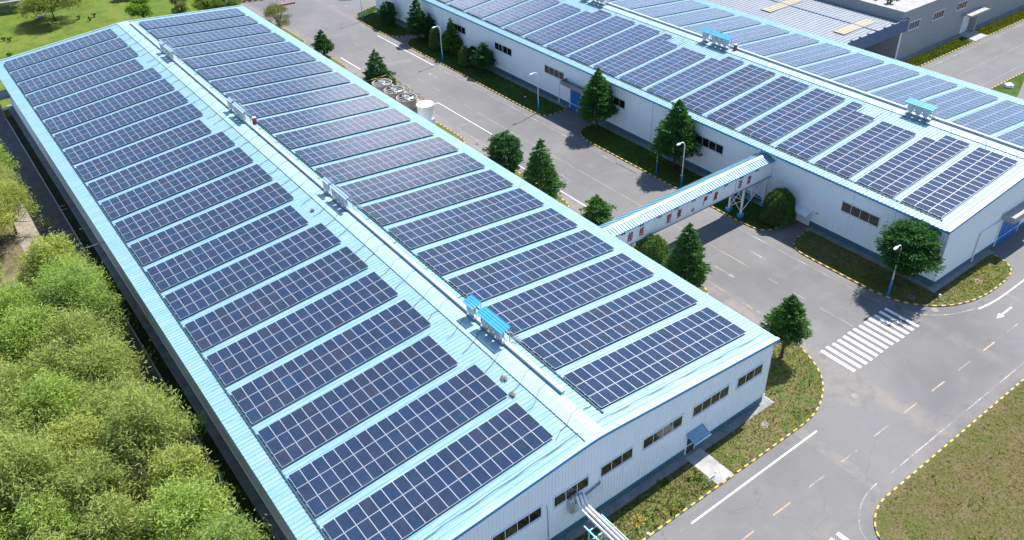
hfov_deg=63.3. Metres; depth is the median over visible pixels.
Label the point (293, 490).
gutter
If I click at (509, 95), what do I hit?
grass
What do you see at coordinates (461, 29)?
window
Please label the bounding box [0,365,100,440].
grove tree
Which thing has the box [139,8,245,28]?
solar array
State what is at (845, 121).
solar array
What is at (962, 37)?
yard verge
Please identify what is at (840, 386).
road patch
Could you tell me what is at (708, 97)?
solar array
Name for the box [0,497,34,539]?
grove tree
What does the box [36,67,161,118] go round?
solar array
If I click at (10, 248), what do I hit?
grove ground
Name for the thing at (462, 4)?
solar array
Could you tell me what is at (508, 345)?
cable tray
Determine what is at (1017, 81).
yard lawn
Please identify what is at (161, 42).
inverter station
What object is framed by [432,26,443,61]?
street lamp
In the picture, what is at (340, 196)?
inverter station
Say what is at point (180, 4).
lawn tree
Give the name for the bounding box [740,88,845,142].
solar array
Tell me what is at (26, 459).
grove tree
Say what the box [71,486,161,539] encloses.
grove tree
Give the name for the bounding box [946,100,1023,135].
solar array
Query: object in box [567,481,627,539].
pipe bundle
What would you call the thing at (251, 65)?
solar array
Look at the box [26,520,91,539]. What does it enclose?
grove tree
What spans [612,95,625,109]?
window
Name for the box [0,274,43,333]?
grove tree
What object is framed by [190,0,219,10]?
lawn tree
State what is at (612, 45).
solar array
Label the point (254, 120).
drum
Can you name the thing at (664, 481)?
grass
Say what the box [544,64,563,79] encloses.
window
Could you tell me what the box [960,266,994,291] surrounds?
flowers
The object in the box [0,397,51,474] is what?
grove tree
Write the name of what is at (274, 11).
sparse tree
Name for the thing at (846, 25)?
open shed
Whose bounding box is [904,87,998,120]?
solar array
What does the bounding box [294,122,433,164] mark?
solar array
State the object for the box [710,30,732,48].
inverter station
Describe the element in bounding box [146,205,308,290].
solar array
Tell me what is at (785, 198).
drooping tree
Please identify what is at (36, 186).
lane beside grove
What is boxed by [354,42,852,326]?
road marking
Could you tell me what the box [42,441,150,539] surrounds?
grove tree
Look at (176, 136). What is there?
solar array
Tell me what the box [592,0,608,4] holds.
inverter station
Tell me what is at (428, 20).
spruce tree
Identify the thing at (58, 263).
grove tree
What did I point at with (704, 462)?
path
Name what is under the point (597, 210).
spruce tree
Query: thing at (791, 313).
spruce tree
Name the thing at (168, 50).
inverter station
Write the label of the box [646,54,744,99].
solar array
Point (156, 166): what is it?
solar array
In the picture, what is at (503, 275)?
solar array
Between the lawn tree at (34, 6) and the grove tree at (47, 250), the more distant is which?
the lawn tree at (34, 6)
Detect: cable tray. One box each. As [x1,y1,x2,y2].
[130,22,564,393]
[605,1,1023,150]
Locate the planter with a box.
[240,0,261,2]
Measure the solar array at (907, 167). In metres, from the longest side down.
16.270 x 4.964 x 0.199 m
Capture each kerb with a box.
[6,118,258,538]
[280,6,1023,539]
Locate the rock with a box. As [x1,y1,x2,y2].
[1003,82,1013,88]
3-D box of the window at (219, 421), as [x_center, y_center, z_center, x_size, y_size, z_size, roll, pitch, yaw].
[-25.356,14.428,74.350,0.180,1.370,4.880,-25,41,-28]
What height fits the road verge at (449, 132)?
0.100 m
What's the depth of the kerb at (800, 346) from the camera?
94.22 m
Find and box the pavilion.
[0,0,20,4]
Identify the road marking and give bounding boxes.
[301,24,1023,539]
[342,35,1023,539]
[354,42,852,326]
[702,240,1017,539]
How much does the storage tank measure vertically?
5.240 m
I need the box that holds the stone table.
[35,14,45,18]
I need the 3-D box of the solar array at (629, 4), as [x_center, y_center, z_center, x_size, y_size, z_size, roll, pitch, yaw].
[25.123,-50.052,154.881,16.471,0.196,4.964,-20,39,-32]
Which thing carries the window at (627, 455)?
in the warehouse at (626, 449)
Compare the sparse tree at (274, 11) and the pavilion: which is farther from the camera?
the pavilion
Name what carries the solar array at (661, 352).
on the warehouse at (626, 449)
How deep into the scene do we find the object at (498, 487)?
63.12 m
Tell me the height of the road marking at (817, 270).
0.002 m
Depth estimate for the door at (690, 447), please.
77.11 m
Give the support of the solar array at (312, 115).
on the warehouse at (626, 449)
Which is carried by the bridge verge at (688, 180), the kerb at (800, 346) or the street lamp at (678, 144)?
the street lamp at (678, 144)
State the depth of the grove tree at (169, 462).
69.19 m
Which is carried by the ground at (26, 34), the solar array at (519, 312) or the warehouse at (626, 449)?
the warehouse at (626, 449)
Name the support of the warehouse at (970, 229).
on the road
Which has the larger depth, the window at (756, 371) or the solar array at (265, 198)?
the solar array at (265, 198)
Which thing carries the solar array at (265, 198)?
on the warehouse at (626, 449)
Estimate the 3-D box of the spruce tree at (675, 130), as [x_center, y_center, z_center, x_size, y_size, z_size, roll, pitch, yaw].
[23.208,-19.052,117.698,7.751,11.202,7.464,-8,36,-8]
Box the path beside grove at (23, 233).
[0,159,168,531]
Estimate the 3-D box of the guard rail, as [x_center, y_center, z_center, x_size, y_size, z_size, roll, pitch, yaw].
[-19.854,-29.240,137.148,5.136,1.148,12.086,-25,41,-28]
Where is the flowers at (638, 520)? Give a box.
[630,511,647,527]
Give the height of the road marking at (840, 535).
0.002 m
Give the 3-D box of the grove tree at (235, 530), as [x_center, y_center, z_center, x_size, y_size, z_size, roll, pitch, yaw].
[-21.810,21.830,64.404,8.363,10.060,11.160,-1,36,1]
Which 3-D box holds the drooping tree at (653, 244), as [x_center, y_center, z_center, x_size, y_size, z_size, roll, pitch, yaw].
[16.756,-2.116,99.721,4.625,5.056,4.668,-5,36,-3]
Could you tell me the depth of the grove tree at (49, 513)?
65.00 m
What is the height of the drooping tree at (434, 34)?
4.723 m
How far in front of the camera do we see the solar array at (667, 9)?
150.92 m
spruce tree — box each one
[310,29,336,55]
[362,49,397,84]
[377,0,398,24]
[404,0,428,40]
[422,13,435,40]
[439,18,463,54]
[469,42,497,72]
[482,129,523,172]
[521,138,566,198]
[575,68,618,130]
[579,194,616,225]
[648,99,703,169]
[660,222,713,287]
[759,293,812,358]
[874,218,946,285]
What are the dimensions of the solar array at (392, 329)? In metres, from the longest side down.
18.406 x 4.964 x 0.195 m
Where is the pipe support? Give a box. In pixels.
[584,514,628,539]
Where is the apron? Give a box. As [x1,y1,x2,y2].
[6,5,1023,539]
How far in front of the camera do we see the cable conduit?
88.03 m
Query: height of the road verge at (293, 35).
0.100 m
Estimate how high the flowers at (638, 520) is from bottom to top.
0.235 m
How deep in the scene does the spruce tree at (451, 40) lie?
158.33 m
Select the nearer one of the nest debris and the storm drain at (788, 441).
the nest debris
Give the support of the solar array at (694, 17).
on the warehouse at (970, 229)
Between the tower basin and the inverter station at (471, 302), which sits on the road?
the tower basin
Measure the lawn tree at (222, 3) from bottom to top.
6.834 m
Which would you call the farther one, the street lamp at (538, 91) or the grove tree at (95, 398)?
the street lamp at (538, 91)
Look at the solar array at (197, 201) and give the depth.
100.09 m
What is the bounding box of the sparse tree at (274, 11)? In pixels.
[262,1,292,28]
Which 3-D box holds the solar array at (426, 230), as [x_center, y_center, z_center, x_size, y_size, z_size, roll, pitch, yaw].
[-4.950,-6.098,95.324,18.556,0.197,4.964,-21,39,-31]
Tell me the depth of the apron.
92.41 m
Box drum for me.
[252,116,256,123]
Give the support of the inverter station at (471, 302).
on the warehouse at (626, 449)
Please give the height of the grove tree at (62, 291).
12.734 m
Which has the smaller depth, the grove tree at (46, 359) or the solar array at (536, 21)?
the grove tree at (46, 359)
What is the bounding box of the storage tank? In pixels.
[416,100,434,124]
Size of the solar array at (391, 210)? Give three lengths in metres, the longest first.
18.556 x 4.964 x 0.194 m
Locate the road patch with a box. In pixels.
[358,58,1023,496]
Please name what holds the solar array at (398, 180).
on the warehouse at (626, 449)
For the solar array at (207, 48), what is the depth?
143.24 m
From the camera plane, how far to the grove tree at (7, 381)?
75.87 m
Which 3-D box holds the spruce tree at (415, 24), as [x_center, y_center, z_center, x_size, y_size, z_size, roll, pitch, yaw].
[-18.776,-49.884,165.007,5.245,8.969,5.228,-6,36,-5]
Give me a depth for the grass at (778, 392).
83.40 m
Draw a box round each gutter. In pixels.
[4,65,327,539]
[437,0,942,220]
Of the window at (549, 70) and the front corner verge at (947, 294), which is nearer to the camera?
the front corner verge at (947, 294)
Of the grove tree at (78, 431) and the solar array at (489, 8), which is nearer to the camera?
the grove tree at (78, 431)
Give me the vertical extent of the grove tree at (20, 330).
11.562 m
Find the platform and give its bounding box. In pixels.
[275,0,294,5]
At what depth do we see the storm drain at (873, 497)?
72.67 m
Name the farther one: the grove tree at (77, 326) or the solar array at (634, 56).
the solar array at (634, 56)
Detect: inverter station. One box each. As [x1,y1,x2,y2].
[159,40,174,52]
[163,43,184,60]
[226,97,235,111]
[232,102,257,121]
[321,177,333,194]
[330,183,362,209]
[462,294,481,319]
[476,306,521,343]
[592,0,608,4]
[701,27,712,40]
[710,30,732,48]
[905,97,937,120]
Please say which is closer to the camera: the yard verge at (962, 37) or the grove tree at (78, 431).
the grove tree at (78, 431)
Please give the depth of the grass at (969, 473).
73.72 m
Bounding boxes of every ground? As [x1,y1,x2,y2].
[0,0,246,523]
[0,218,160,539]
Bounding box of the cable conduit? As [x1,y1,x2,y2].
[139,24,603,412]
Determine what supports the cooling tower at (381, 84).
on the tower basin
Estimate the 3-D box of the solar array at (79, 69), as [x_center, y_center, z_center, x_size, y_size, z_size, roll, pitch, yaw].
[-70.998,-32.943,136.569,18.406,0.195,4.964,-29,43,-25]
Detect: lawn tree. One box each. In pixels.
[13,0,82,21]
[123,0,153,17]
[169,0,190,13]
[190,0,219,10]
[207,0,241,7]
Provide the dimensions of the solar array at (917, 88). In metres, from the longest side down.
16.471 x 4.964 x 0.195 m
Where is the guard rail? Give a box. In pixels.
[365,75,423,103]
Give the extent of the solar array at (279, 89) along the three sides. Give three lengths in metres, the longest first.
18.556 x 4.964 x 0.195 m
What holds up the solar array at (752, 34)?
on the warehouse at (970, 229)
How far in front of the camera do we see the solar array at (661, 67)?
129.54 m
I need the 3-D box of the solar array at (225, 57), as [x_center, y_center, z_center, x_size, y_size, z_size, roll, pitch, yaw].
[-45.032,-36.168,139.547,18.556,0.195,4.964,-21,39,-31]
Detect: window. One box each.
[219,421,239,452]
[450,22,465,35]
[491,504,542,539]
[494,41,511,56]
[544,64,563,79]
[553,474,589,509]
[600,445,633,478]
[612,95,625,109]
[642,413,683,450]
[691,383,730,418]
[696,133,723,155]
[736,362,763,389]
[840,200,880,227]
[908,18,920,30]
[932,8,945,20]
[955,0,967,11]
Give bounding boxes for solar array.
[4,29,117,70]
[11,38,127,81]
[19,47,138,92]
[27,59,143,104]
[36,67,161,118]
[45,79,174,132]
[54,90,188,147]
[64,103,202,163]
[75,119,211,180]
[88,131,234,198]
[101,147,253,218]
[114,164,272,240]
[130,182,293,264]
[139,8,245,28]
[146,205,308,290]
[149,16,258,37]
[160,24,271,46]
[165,223,341,319]
[173,32,285,56]
[184,246,368,350]
[185,42,300,67]
[197,51,315,79]
[206,271,397,384]
[210,61,332,90]
[225,72,350,103]
[230,299,430,423]
[241,83,369,117]
[258,95,389,132]
[258,335,457,467]
[275,108,411,148]
[288,364,507,516]
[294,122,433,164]
[315,137,458,182]
[322,402,553,539]
[339,152,484,203]
[361,169,513,224]
[388,188,544,248]
[416,208,577,273]
[448,229,614,300]
[449,0,487,9]
[466,0,525,17]
[484,0,562,25]
[487,253,654,333]
[504,3,581,34]
[521,278,698,368]
[524,8,611,43]
[547,16,635,53]
[563,307,745,407]
[570,24,660,64]
[593,33,684,75]
[606,0,679,9]
[619,47,705,87]
[628,0,710,17]
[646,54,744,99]
[653,8,735,26]
[679,16,761,36]
[681,64,776,112]
[707,76,809,127]
[708,24,790,44]
[738,33,819,56]
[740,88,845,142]
[764,43,850,67]
[776,101,882,159]
[796,53,885,79]
[815,121,916,176]
[830,63,919,92]
[856,132,969,196]
[866,75,957,105]
[902,147,1018,217]
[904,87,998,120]
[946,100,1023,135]
[991,125,1023,150]
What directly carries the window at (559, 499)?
in the warehouse at (626, 449)
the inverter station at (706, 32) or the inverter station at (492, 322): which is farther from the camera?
the inverter station at (706, 32)
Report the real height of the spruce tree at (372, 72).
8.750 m
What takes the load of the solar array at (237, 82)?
on the warehouse at (626, 449)
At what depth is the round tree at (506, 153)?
117.89 m
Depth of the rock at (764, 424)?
79.89 m
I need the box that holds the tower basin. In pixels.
[371,84,419,113]
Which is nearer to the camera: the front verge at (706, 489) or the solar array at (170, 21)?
the front verge at (706, 489)
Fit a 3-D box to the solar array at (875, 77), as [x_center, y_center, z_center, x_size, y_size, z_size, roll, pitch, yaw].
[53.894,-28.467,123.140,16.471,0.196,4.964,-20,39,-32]
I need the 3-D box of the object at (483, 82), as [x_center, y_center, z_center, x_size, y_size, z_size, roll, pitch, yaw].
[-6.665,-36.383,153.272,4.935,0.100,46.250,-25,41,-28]
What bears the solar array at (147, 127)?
on the warehouse at (626, 449)
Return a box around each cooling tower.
[372,78,391,92]
[384,85,403,99]
[396,93,416,108]
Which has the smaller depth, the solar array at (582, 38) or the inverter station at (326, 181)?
the inverter station at (326, 181)
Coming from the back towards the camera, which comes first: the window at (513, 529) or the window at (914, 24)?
the window at (914, 24)
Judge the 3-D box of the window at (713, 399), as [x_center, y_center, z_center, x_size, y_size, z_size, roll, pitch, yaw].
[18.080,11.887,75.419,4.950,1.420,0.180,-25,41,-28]
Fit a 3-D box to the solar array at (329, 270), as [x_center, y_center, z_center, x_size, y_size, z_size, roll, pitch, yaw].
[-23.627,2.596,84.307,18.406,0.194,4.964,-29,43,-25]
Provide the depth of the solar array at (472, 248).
90.85 m
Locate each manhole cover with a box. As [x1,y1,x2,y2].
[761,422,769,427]
[850,393,858,398]
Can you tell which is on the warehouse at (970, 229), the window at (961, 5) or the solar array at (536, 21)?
the solar array at (536, 21)
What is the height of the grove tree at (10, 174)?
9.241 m
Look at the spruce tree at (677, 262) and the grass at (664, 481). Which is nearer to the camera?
the grass at (664, 481)
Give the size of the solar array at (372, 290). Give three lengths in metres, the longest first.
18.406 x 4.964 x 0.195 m
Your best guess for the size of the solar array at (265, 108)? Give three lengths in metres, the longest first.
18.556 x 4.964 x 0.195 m
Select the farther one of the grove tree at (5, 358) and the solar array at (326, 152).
the solar array at (326, 152)
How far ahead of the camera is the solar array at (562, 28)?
145.73 m
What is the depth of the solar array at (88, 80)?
132.11 m
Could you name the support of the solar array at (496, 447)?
on the warehouse at (626, 449)
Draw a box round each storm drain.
[784,438,793,444]
[869,493,876,501]
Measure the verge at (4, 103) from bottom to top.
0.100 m
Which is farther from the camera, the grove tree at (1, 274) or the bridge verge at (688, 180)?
the bridge verge at (688, 180)
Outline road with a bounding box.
[226,0,1023,539]
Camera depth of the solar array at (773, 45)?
135.02 m
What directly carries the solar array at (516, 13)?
on the warehouse at (970, 229)
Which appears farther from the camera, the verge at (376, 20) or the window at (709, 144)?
the verge at (376, 20)
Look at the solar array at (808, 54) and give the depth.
131.05 m
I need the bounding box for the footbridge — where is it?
[598,152,774,248]
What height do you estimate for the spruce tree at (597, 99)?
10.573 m
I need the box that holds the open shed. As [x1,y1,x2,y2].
[706,0,909,59]
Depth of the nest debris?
72.03 m
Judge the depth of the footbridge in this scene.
102.39 m
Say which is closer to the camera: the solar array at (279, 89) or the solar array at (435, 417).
the solar array at (435, 417)
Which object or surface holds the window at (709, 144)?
in the warehouse at (970, 229)
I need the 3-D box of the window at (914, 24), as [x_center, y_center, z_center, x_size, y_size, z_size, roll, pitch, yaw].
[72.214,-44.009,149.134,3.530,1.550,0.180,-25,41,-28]
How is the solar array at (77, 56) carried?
on the warehouse at (626, 449)
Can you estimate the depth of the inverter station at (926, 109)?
109.71 m
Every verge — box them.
[0,99,8,111]
[6,116,274,539]
[278,27,303,42]
[322,54,345,68]
[357,6,411,35]
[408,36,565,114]
[435,122,463,142]
[513,172,567,206]
[575,461,716,539]
[581,124,788,229]
[632,244,706,292]
[704,341,821,473]
[794,230,1009,304]
[906,36,973,64]
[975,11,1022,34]
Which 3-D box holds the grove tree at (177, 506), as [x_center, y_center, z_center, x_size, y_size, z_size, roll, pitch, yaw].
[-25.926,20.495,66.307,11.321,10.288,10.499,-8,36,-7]
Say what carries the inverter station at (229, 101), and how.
on the warehouse at (626, 449)
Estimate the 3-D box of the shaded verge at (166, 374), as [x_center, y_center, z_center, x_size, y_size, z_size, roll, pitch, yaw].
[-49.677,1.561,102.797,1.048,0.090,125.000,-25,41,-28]
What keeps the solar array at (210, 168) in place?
on the warehouse at (626, 449)
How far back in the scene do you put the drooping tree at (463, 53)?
154.33 m
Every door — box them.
[686,439,693,452]
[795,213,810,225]
[959,16,969,32]
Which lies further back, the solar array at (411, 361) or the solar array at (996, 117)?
the solar array at (996, 117)
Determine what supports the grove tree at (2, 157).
on the grove ground at (10, 248)
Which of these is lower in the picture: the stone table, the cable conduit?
the cable conduit
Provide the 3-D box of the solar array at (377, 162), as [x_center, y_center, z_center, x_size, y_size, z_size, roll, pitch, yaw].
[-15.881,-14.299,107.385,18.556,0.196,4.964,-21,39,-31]
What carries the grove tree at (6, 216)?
on the grove ground at (10, 248)
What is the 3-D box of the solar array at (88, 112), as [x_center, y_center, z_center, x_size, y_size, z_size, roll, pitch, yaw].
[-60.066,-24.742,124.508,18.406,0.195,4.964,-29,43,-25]
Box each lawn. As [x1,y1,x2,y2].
[876,381,1023,539]
[991,72,1023,96]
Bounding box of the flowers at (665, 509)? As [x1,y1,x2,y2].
[615,471,698,532]
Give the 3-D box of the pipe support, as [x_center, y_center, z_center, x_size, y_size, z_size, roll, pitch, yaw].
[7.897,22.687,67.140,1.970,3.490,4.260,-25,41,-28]
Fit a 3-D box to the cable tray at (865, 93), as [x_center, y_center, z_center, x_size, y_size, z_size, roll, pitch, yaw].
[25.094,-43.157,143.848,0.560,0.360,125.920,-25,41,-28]
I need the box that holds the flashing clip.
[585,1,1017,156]
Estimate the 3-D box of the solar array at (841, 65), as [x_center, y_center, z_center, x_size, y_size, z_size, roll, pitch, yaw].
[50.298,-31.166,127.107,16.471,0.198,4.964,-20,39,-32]
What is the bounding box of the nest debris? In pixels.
[500,374,507,380]
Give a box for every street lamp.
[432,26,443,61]
[529,72,539,111]
[677,142,684,186]
[886,245,901,294]
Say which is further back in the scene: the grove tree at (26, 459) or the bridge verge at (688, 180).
the bridge verge at (688, 180)
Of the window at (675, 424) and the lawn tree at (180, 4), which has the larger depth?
the lawn tree at (180, 4)
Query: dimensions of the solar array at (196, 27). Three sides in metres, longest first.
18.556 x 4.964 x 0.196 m
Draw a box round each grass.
[409,38,561,114]
[585,468,701,539]
[733,344,810,458]
[890,414,1023,537]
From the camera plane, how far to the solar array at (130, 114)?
120.21 m
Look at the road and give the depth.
92.35 m
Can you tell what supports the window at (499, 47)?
in the warehouse at (970, 229)
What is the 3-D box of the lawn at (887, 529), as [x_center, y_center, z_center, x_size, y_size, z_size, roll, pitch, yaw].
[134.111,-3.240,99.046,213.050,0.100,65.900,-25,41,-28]
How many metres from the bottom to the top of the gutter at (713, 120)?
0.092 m
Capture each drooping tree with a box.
[428,27,441,49]
[458,46,471,65]
[466,46,477,65]
[636,233,669,264]
[759,187,796,226]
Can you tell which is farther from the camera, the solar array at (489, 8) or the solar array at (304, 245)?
the solar array at (489, 8)
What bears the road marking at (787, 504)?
on the road
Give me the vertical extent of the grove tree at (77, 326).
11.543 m
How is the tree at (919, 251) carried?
on the front corner verge at (947, 294)
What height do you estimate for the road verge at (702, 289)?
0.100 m
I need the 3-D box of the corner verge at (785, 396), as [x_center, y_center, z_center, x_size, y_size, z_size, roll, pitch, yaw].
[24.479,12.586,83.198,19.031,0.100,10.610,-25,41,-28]
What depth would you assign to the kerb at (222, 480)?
95.73 m
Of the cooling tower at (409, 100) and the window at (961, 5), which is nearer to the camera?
the cooling tower at (409, 100)
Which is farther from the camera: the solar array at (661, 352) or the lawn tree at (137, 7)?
the lawn tree at (137, 7)
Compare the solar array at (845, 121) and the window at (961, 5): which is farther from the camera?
the window at (961, 5)
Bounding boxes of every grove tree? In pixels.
[0,139,21,174]
[0,161,26,187]
[0,176,57,234]
[0,194,21,241]
[0,259,11,288]
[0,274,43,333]
[0,293,78,365]
[0,342,16,382]
[0,357,56,424]
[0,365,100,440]
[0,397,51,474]
[0,423,80,538]
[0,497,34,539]
[1,487,91,539]
[11,329,94,388]
[12,227,102,294]
[26,301,157,381]
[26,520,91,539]
[28,256,137,345]
[30,250,118,311]
[33,403,145,492]
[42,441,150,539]
[57,330,172,396]
[69,371,170,463]
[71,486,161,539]
[87,376,214,501]
[125,463,255,539]
[137,440,228,512]
[178,497,276,539]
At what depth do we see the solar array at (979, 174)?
98.16 m
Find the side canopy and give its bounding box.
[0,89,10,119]
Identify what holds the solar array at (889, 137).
on the warehouse at (970, 229)
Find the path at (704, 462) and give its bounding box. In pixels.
[685,30,986,484]
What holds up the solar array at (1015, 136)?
on the warehouse at (970, 229)
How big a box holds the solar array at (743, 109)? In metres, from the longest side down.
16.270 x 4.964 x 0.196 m
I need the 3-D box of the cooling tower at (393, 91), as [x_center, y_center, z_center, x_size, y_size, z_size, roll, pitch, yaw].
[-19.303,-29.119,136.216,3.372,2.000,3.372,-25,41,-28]
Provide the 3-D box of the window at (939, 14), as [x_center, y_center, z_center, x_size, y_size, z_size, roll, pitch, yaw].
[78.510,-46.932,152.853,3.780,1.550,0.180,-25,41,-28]
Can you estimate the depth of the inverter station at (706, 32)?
134.57 m
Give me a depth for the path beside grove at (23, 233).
113.23 m
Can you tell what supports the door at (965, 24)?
in the tiled building
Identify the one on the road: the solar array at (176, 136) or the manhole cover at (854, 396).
the manhole cover at (854, 396)
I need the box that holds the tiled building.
[822,0,1023,59]
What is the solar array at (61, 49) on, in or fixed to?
on the warehouse at (626, 449)
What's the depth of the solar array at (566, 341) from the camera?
78.73 m
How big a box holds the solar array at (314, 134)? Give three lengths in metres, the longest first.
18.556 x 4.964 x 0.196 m
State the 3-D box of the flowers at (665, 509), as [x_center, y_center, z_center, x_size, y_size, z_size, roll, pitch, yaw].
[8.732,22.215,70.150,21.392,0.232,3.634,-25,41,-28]
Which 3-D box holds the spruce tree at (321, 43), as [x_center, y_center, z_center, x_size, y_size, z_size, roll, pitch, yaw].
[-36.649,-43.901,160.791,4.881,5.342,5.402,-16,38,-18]
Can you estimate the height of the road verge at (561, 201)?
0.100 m
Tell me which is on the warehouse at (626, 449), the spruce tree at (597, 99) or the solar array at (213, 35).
the solar array at (213, 35)
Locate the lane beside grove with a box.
[0,112,254,539]
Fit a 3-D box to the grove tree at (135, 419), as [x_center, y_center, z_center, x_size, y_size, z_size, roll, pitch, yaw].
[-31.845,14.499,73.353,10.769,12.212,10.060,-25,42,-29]
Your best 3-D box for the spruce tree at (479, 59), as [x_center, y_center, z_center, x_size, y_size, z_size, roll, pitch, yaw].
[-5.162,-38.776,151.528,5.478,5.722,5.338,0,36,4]
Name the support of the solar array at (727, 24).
on the warehouse at (970, 229)
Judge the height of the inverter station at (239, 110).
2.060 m
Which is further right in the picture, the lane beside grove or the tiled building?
the tiled building
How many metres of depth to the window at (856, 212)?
100.74 m
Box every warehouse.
[0,5,779,539]
[376,0,1023,286]
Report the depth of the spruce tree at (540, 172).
112.36 m
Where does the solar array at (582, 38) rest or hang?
on the warehouse at (970, 229)
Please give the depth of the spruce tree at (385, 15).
173.40 m
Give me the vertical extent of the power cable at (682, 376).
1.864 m
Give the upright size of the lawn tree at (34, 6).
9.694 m
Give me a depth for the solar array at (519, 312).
82.91 m
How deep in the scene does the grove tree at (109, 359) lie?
79.49 m

